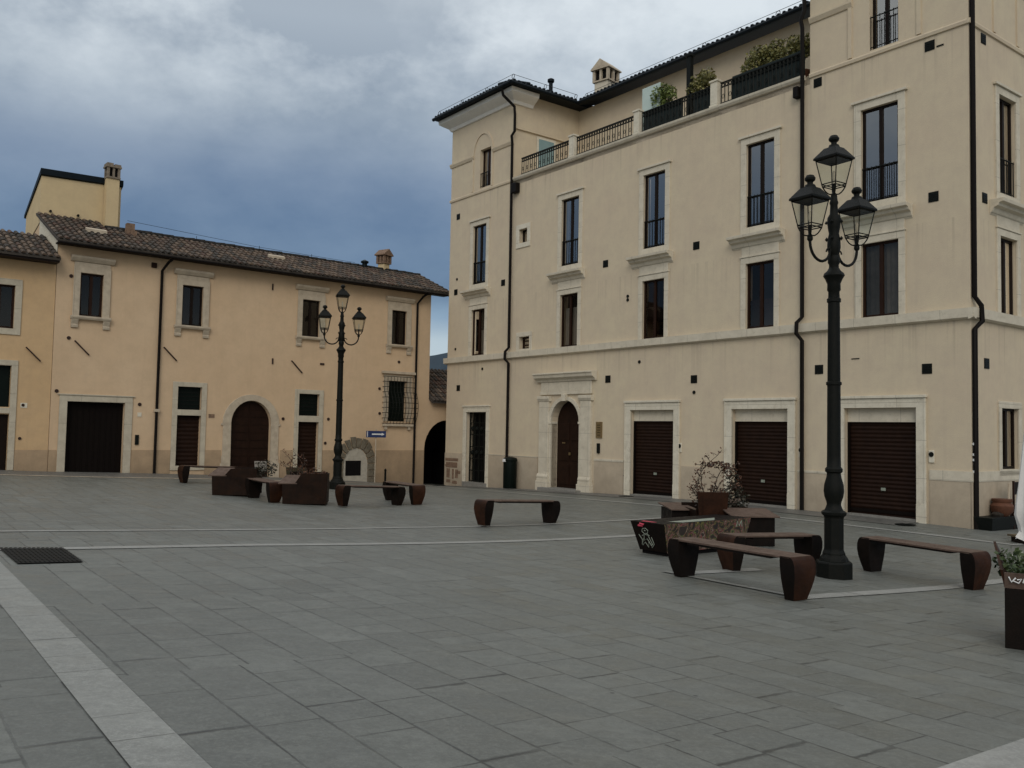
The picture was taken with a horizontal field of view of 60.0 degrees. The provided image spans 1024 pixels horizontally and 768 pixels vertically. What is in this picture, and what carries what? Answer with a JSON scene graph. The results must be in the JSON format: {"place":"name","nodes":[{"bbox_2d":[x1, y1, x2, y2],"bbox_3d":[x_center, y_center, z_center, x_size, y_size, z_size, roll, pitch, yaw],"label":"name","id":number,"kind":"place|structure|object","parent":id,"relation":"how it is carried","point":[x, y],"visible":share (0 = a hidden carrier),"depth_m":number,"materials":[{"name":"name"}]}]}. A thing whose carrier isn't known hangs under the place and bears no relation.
{"place":"outdoors","nodes":[
{"label":"outdoors","id":0,"kind":"place"},
{"bbox_2d":[0,470,422,484],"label":"street","id":1,"kind":"structure","parent":0,"point":[88,474],"depth_m":28.58,"materials":[{"name":"grey stone"}]},
{"bbox_2d":[0,474,379,483],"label":"gutter","id":2,"kind":"object","parent":1,"relation":"on","point":[139,477],"visible":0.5,"depth_m":27.71,"materials":[{"name":"stone"}]},
{"bbox_2d":[366,429,385,481],"bbox_3d":[-5.506,2.894,35.698,0.912,2.150,0.070,4,-4,-40],"label":"street sign","id":3,"kind":"object","parent":1,"relation":"on","point":[379,434],"visible":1,"depth_m":35.70,"materials":[{"name":"metal"}]},
{"bbox_2d":[0,0,809,355],"label":"sky","id":4,"kind":"structure","parent":0,"point":[307,127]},
{"bbox_2d":[429,353,447,369],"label":"hills","id":5,"kind":"structure","parent":0,"point":[436,361],"depth_m":382.73,"materials":[{"name":"blue"}]},
{"bbox_2d":[0,472,1023,767],"bbox_3d":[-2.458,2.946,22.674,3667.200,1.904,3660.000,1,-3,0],"label":"ground","id":6,"kind":"structure","parent":0,"point":[596,652],"depth_m":7.72,"materials":[{"name":"grey stone"}]},
{"bbox_2d":[0,229,60,471],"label":"orange house","id":7,"kind":"structure","parent":6,"relation":"on","point":[29,262],"depth_m":28.25,"materials":[{"name":"paint"}]},
{"bbox_2d":[0,278,22,334],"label":"window","id":8,"kind":"structure","parent":7,"relation":"in","point":[8,308],"depth_m":28.10,"materials":[{"name":"beige stone"}]},
{"bbox_2d":[0,547,82,562],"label":"floor grating","id":9,"kind":"object","parent":6,"relation":"on","point":[37,554],"visible":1,"depth_m":11.07,"materials":[{"name":"metal"}]},
{"bbox_2d":[0,562,211,767],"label":"paving band long","id":10,"kind":"object","parent":6,"relation":"on","point":[137,731],"visible":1,"depth_m":5.48,"materials":[{"name":"stone"}]},
{"bbox_2d":[177,465,233,482],"bbox_3d":[-9.495,2.835,27.756,1.835,0.534,0.402,7,-6,-42],"label":"bench","id":11,"kind":"object","parent":6,"relation":"on","point":[183,471],"visible":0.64,"depth_m":27.15,"materials":[{"name":"metal"}]},
{"bbox_2d":[24,162,448,483],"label":"palazzo","id":12,"kind":"structure","parent":6,"relation":"on","point":[171,354],"depth_m":32.29,"materials":[{"name":"paint"}]},
{"bbox_2d":[70,254,115,329],"bbox_3d":[-14.150,-3.031,29.686,1.368,2.399,0.803,4,-4,-40],"label":"window","id":13,"kind":"structure","parent":12,"relation":"in","point":[87,288],"depth_m":29.67,"materials":[{"name":"stone"}]},
{"bbox_2d":[174,268,214,337],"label":"window","id":14,"kind":"structure","parent":12,"relation":"in","point":[189,313],"depth_m":31.71,"materials":[{"name":"stone"}]},
{"bbox_2d":[220,395,280,477],"bbox_3d":[-9.773,2.114,32.992,2.304,3.444,0.288,4,-4,-40],"label":"arched doorway","id":15,"kind":"structure","parent":12,"relation":"in","point":[245,423],"depth_m":33.06,"materials":[{"name":"wood"}]},
{"bbox_2d":[295,284,329,347],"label":"window","id":16,"kind":"structure","parent":12,"relation":"in","point":[308,310],"depth_m":34.69,"materials":[{"name":"stone"}]},
{"bbox_2d":[381,370,418,429],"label":"caged window","id":17,"kind":"structure","parent":12,"relation":"in","point":[393,398],"depth_m":37.14,"materials":[{"name":"stone"}]},
{"bbox_2d":[386,296,415,354],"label":"window","id":18,"kind":"structure","parent":12,"relation":"in","point":[396,319],"depth_m":37.30,"materials":[{"name":"stone"}]},
{"bbox_2d":[208,461,266,494],"bbox_3d":[-7.585,2.595,24.552,1.374,0.888,1.164,1,-3,-6],"label":"planter","id":19,"kind":"object","parent":6,"relation":"on","point":[228,480],"visible":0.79,"depth_m":24.00,"materials":[{"name":"metal"}]},
{"bbox_2d":[254,459,277,476],"bbox_3d":[-6.800,2.322,24.451,0.681,0.486,0.461,1,-3,0],"label":"shrub","id":20,"kind":"object","parent":19,"relation":"on","point":[269,468],"visible":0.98,"depth_m":24.43,"materials":[{"name":"green plant"}]},
{"bbox_2d":[245,478,281,502],"bbox_3d":[-6.558,2.803,23.432,0.402,0.534,1.524,4,-2,-40],"label":"bench","id":21,"kind":"object","parent":6,"relation":"on","point":[253,486],"visible":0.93,"depth_m":23.14,"materials":[{"name":"metal"}]},
{"bbox_2d":[278,467,329,503],"bbox_3d":[-5.462,2.673,23.369,1.248,0.888,1.164,2,-3,-8],"label":"planter","id":22,"kind":"object","parent":6,"relation":"on","point":[305,488],"visible":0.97,"depth_m":22.84,"materials":[{"name":"metal"}]},
{"bbox_2d":[280,448,319,474],"bbox_3d":[-5.626,2.147,23.411,1.146,0.894,0.420,1,-3,0],"label":"shrub","id":23,"kind":"object","parent":22,"relation":"on","point":[301,468],"visible":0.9,"depth_m":23.36,"materials":[{"name":"green plant"}]},
{"bbox_2d":[303,469,327,473],"bbox_3d":[-5.152,2.342,23.245,0.669,0.234,0.311,1,-3,0],"label":"shrub","id":24,"kind":"object","parent":22,"relation":"on","point":[314,471],"visible":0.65,"depth_m":23.24,"materials":[{"name":"green plant"}]},
{"bbox_2d":[0,535,634,549],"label":"paving strip","id":25,"kind":"object","parent":6,"relation":"on","point":[152,546],"visible":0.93,"depth_m":14.28,"materials":[{"name":"stone"}]},
{"bbox_2d":[0,517,660,531],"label":"paving band","id":26,"kind":"object","parent":6,"relation":"on","point":[313,528],"visible":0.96,"depth_m":16.63,"materials":[{"name":"stone"}]},
{"bbox_2d":[318,285,365,488],"bbox_3d":[-5.595,0.074,28.831,1.531,6.678,0.499,2,-3,-16],"label":"street lamp","id":27,"kind":"object","parent":6,"relation":"on","point":[336,479],"visible":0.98,"depth_m":28.75,"materials":[{"name":"metal"}]},
{"bbox_2d":[335,485,405,505],"bbox_3d":[-3.728,2.953,23.401,1.938,0.534,0.402,7,-6,-41],"label":"bench","id":28,"kind":"object","parent":6,"relation":"on","point":[342,494],"visible":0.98,"depth_m":23.11,"materials":[{"name":"metal"}]},
{"bbox_2d":[382,481,425,504],"bbox_3d":[-3.044,3.043,24.825,0.402,0.534,1.798,3,-3,-35],"label":"bench","id":29,"kind":"object","parent":6,"relation":"on","point":[417,493],"visible":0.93,"depth_m":24.19,"materials":[{"name":"metal"}]},
{"bbox_2d":[423,368,446,484],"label":"alley archway","id":30,"kind":"object","parent":6,"relation":"on","point":[434,449],"visible":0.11,"depth_m":40.71,"materials":[{"name":"paint"}]},
{"bbox_2d":[474,499,559,525],"bbox_3d":[0.133,2.795,19.302,2.123,0.534,0.402,6,-6,-39],"label":"bench","id":31,"kind":"object","parent":6,"relation":"on","point":[483,510],"visible":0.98,"depth_m":18.97,"materials":[{"name":"wood"}]},
{"bbox_2d":[630,514,750,556],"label":"painted block","id":32,"kind":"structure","parent":6,"relation":"on","point":[653,536],"depth_m":15.04,"materials":[{"name":"paint"}]},
{"bbox_2d":[658,492,779,545],"bbox_3d":[3.992,2.566,17.372,1.824,0.960,2.016,1,-3,-4],"label":"planter","id":33,"kind":"object","parent":6,"relation":"on","point":[762,520],"visible":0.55,"depth_m":16.81,"materials":[{"name":"metal"}]},
{"bbox_2d":[687,447,749,508],"bbox_3d":[4.078,1.909,17.482,1.249,1.354,0.550,1,-3,0],"label":"rose bush","id":34,"kind":"object","parent":33,"relation":"on","point":[734,488],"visible":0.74,"depth_m":17.46,"materials":[{"name":"green plant"}]},
{"bbox_2d":[663,571,783,594],"bbox_3d":[2.893,2.681,11.945,0.120,0.013,2.280,3,-4,-37],"label":"paving band side","id":35,"kind":"object","parent":6,"relation":"on","point":[732,583],"visible":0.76,"depth_m":11.84,"materials":[{"name":"stone"}]},
{"bbox_2d":[432,0,1023,529],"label":"tall palazzo","id":36,"kind":"structure","parent":6,"relation":"on","point":[638,294],"depth_m":25.21,"materials":[{"name":"paint"}]},
{"bbox_2d":[459,215,490,304],"bbox_3d":[-1.228,-4.944,36.040,0.947,3.528,1.764,3,-4,-37],"label":"window","id":37,"kind":"structure","parent":36,"relation":"in","point":[478,292],"depth_m":35.98,"materials":[{"name":"stone"}]},
{"bbox_2d":[468,302,487,355],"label":"window","id":38,"kind":"structure","parent":36,"relation":"in","point":[480,317],"depth_m":35.92,"materials":[{"name":"stone"}]},
{"bbox_2d":[480,148,490,187],"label":"window","id":39,"kind":"structure","parent":36,"relation":"in","point":[489,150],"depth_m":35.98,"materials":[{"name":"wood"}]},
{"bbox_2d":[516,222,530,248],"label":"window","id":40,"kind":"structure","parent":36,"relation":"in","point":[526,225],"depth_m":33.67,"materials":[{"name":"white stone"}]},
{"bbox_2d":[516,331,532,350],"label":"window","id":41,"kind":"structure","parent":36,"relation":"in","point":[530,333],"depth_m":33.41,"materials":[{"name":"stone"}]},
{"bbox_2d":[536,136,555,167],"bbox_3d":[1.354,-8.829,35.381,0.960,1.956,0.048,3,-4,-37],"label":"terrace door","id":42,"kind":"structure","parent":36,"relation":"in","point":[542,143],"depth_m":35.33,"materials":[{"name":"white stone"}]},
{"bbox_2d":[546,186,584,288],"bbox_3d":[2.154,-5.113,31.614,0.947,3.528,1.776,3,-4,-37],"label":"window","id":43,"kind":"structure","parent":36,"relation":"in","point":[569,275],"depth_m":31.57,"materials":[{"name":"stone"}]},
{"bbox_2d":[556,286,581,346],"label":"window","id":44,"kind":"structure","parent":36,"relation":"in","point":[573,312],"depth_m":31.42,"materials":[{"name":"stone"}]},
{"bbox_2d":[626,159,673,274],"bbox_3d":[4.623,-5.236,28.383,0.947,3.528,1.776,3,-4,-37],"label":"window","id":45,"kind":"structure","parent":36,"relation":"in","point":[655,257],"depth_m":28.41,"materials":[{"name":"stone"}]},
{"bbox_2d":[637,270,668,338],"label":"window","id":46,"kind":"structure","parent":36,"relation":"in","point":[656,292],"depth_m":28.39,"materials":[{"name":"stone"}]},
{"bbox_2d":[650,82,677,107],"bbox_3d":[4.915,-8.943,28.819,0.655,1.651,1.104,3,-4,-37],"label":"terrace shrub","id":47,"kind":"object","parent":36,"relation":"on","point":[666,94],"visible":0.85,"depth_m":28.67,"materials":[{"name":"green plant"}]},
{"bbox_2d":[685,67,716,94],"bbox_3d":[5.897,-8.965,27.569,0.734,1.602,1.257,3,-4,-37],"label":"terrace shrub","id":48,"kind":"object","parent":36,"relation":"on","point":[703,79],"visible":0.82,"depth_m":27.37,"materials":[{"name":"green plant"}]},
{"bbox_2d":[726,125,784,256],"bbox_3d":[7.095,-5.359,25.147,0.947,3.528,1.788,3,-4,-37],"label":"window","id":49,"kind":"structure","parent":36,"relation":"in","point":[765,234],"depth_m":25.23,"materials":[{"name":"stone"}]},
{"bbox_2d":[739,250,779,329],"bbox_3d":[7.178,-2.490,25.026,0.690,2.356,1.440,3,-4,-37],"label":"window","id":50,"kind":"structure","parent":36,"relation":"in","point":[765,303],"depth_m":25.19,"materials":[{"name":"stone"}]},
{"bbox_2d":[740,38,792,72],"bbox_3d":[7.385,-9.062,25.648,0.697,1.651,1.834,3,-4,-37],"label":"terrace shrub","id":51,"kind":"object","parent":36,"relation":"on","point":[769,54],"visible":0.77,"depth_m":25.60,"materials":[{"name":"green plant"}]},
{"bbox_2d":[785,32,809,76],"bbox_3d":[8.130,-9.086,24.823,0.715,1.640,1.073,3,-4,-37],"label":"terrace shrub","id":52,"kind":"object","parent":36,"relation":"on","point":[793,46],"visible":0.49,"depth_m":24.74,"materials":[{"name":"green plant"}]},
{"bbox_2d":[840,86,912,235],"bbox_3d":[9.276,-5.468,22.292,0.947,3.528,1.824,3,-4,-37],"label":"window","id":53,"kind":"structure","parent":36,"relation":"in","point":[886,169],"depth_m":22.35,"materials":[{"name":"stone"}]},
{"bbox_2d":[853,228,905,317],"bbox_3d":[9.359,-2.598,22.169,0.690,2.356,1.476,3,-4,-37],"label":"window","id":54,"kind":"structure","parent":36,"relation":"in","point":[884,263],"depth_m":22.08,"materials":[{"name":"stone"}]},
{"bbox_2d":[870,0,897,49],"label":"window","id":55,"kind":"structure","parent":36,"relation":"in","point":[885,12],"depth_m":22.69,"materials":[{"name":"glass"}]},
{"bbox_2d":[990,80,1023,232],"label":"window","id":56,"kind":"structure","parent":36,"relation":"in","point":[1008,210],"depth_m":21.60,"materials":[{"name":"stone"}]},
{"bbox_2d":[995,225,1021,316],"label":"window","id":57,"kind":"structure","parent":36,"relation":"in","point":[1004,265],"depth_m":21.58,"materials":[{"name":"stone"}]},
{"bbox_2d":[998,401,1022,475],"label":"window","id":58,"kind":"structure","parent":36,"relation":"in","point":[1006,455],"depth_m":21.29,"materials":[{"name":"stone"}]},
{"bbox_2d":[695,568,760,573],"bbox_3d":[3.127,2.780,13.177,1.546,0.044,0.240,3,-4,-31],"label":"paving strip","id":59,"kind":"object","parent":6,"relation":"on","point":[723,570],"visible":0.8,"depth_m":13.18,"materials":[{"name":"stone"}]},
{"bbox_2d":[434,486,1023,544],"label":"paving border","id":60,"kind":"object","parent":6,"relation":"on","point":[794,519],"visible":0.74,"depth_m":19.78,"materials":[{"name":"stone"}]},
{"bbox_2d":[668,537,815,600],"bbox_3d":[2.960,2.407,11.684,0.402,0.534,2.200,3,-4,-33],"label":"bench","id":61,"kind":"object","parent":6,"relation":"on","point":[797,571],"visible":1,"depth_m":11.23,"materials":[{"name":"metal"}]},
{"bbox_2d":[716,532,822,570],"bbox_3d":[3.987,2.588,13.697,1.757,0.534,0.402,4,-4,-25],"label":"bench","id":62,"kind":"object","parent":6,"relation":"on","point":[808,544],"visible":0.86,"depth_m":13.52,"materials":[{"name":"metal"}]},
{"bbox_2d":[789,135,876,579],"bbox_3d":[4.834,-0.458,13.308,1.531,6.678,0.499,3,-4,-33],"label":"street lamp","id":63,"kind":"object","parent":6,"relation":"on","point":[833,562],"visible":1,"depth_m":13.21,"materials":[{"name":"metal"}]},
{"bbox_2d":[807,578,1002,598],"bbox_3d":[7.163,2.897,13.224,8.397,0.112,0.242,3,-4,-31],"label":"paving band","id":64,"kind":"object","parent":6,"relation":"on","point":[902,590],"visible":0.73,"depth_m":12.02,"materials":[{"name":"stone"}]},
{"bbox_2d":[895,523,914,525],"bbox_3d":[8.989,3.208,20.254,0.456,0.012,0.456,3,-4,-37],"label":"manhole cover","id":65,"kind":"object","parent":6,"relation":"on","point":[905,524],"visible":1,"depth_m":20.18,"materials":[{"name":"metal"}]},
{"bbox_2d":[857,536,991,589],"bbox_3d":[6.123,2.661,13.282,0.402,0.534,1.939,3,-3,-31],"label":"bench","id":66,"kind":"object","parent":6,"relation":"on","point":[975,565],"visible":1,"depth_m":12.92,"materials":[{"name":"metal"}]},
{"bbox_2d":[938,738,1023,767],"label":"paving band corner","id":67,"kind":"object","parent":6,"relation":"on","point":[1010,755],"visible":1,"depth_m":5.09,"materials":[{"name":"stone"}]},
{"bbox_2d":[974,512,1017,530],"bbox_3d":[11.414,3.126,20.448,2.324,0.408,0.405,3,-4,-37],"label":"trough planter","id":68,"kind":"object","parent":6,"relation":"on","point":[995,521],"visible":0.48,"depth_m":19.85,"materials":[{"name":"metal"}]},
{"bbox_2d":[990,498,1013,515],"bbox_3d":[11.214,2.826,20.277,0.492,0.396,0.480,1,-3,0],"label":"flower pot","id":69,"kind":"object","parent":68,"relation":"on","point":[1005,506],"visible":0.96,"depth_m":20.10,"materials":[{"name":"ceramic"}]},
{"bbox_2d":[993,541,1023,649],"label":"planter","id":70,"kind":"object","parent":6,"relation":"on","point":[1013,582],"visible":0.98,"depth_m":8.45,"materials":[{"name":"metal"}]},
{"bbox_2d":[992,547,1023,575],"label":"bedding plants","id":71,"kind":"object","parent":70,"relation":"on","point":[1018,559],"visible":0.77,"depth_m":8.93,"materials":[{"name":"green plant"}]},
{"bbox_2d":[1008,481,1018,528],"bbox_3d":[11.584,2.786,20.432,0.525,1.104,0.108,3,-4,-37],"label":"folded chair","id":72,"kind":"object","parent":6,"relation":"on","point":[1014,487],"visible":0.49,"depth_m":20.34,"materials":[{"name":"brown wood"}]},
{"bbox_2d":[1007,534,1023,543],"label":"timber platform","id":73,"kind":"structure","parent":6,"relation":"on","point":[1013,537],"depth_m":17.83,"materials":[{"name":"brown wood"}]},
{"bbox_2d":[1009,435,1023,568],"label":"parasol","id":74,"kind":"object","parent":6,"relation":"on","point":[1019,511],"visible":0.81,"depth_m":14.38,"materials":[{"name":"white fabric"}]},
{"bbox_2d":[445,485,918,524],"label":"street","id":75,"kind":"structure","parent":0,"point":[847,517],"depth_m":23.76,"materials":[{"name":"grey stone"}]},
{"bbox_2d":[502,456,517,488],"bbox_3d":[-0.085,3.305,33.035,0.582,1.200,0.564,3,-4,-37],"label":"litter bin","id":76,"kind":"object","parent":75,"relation":"on","point":[509,472],"visible":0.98,"depth_m":32.83,"materials":[{"name":"black metal"}]}
]}

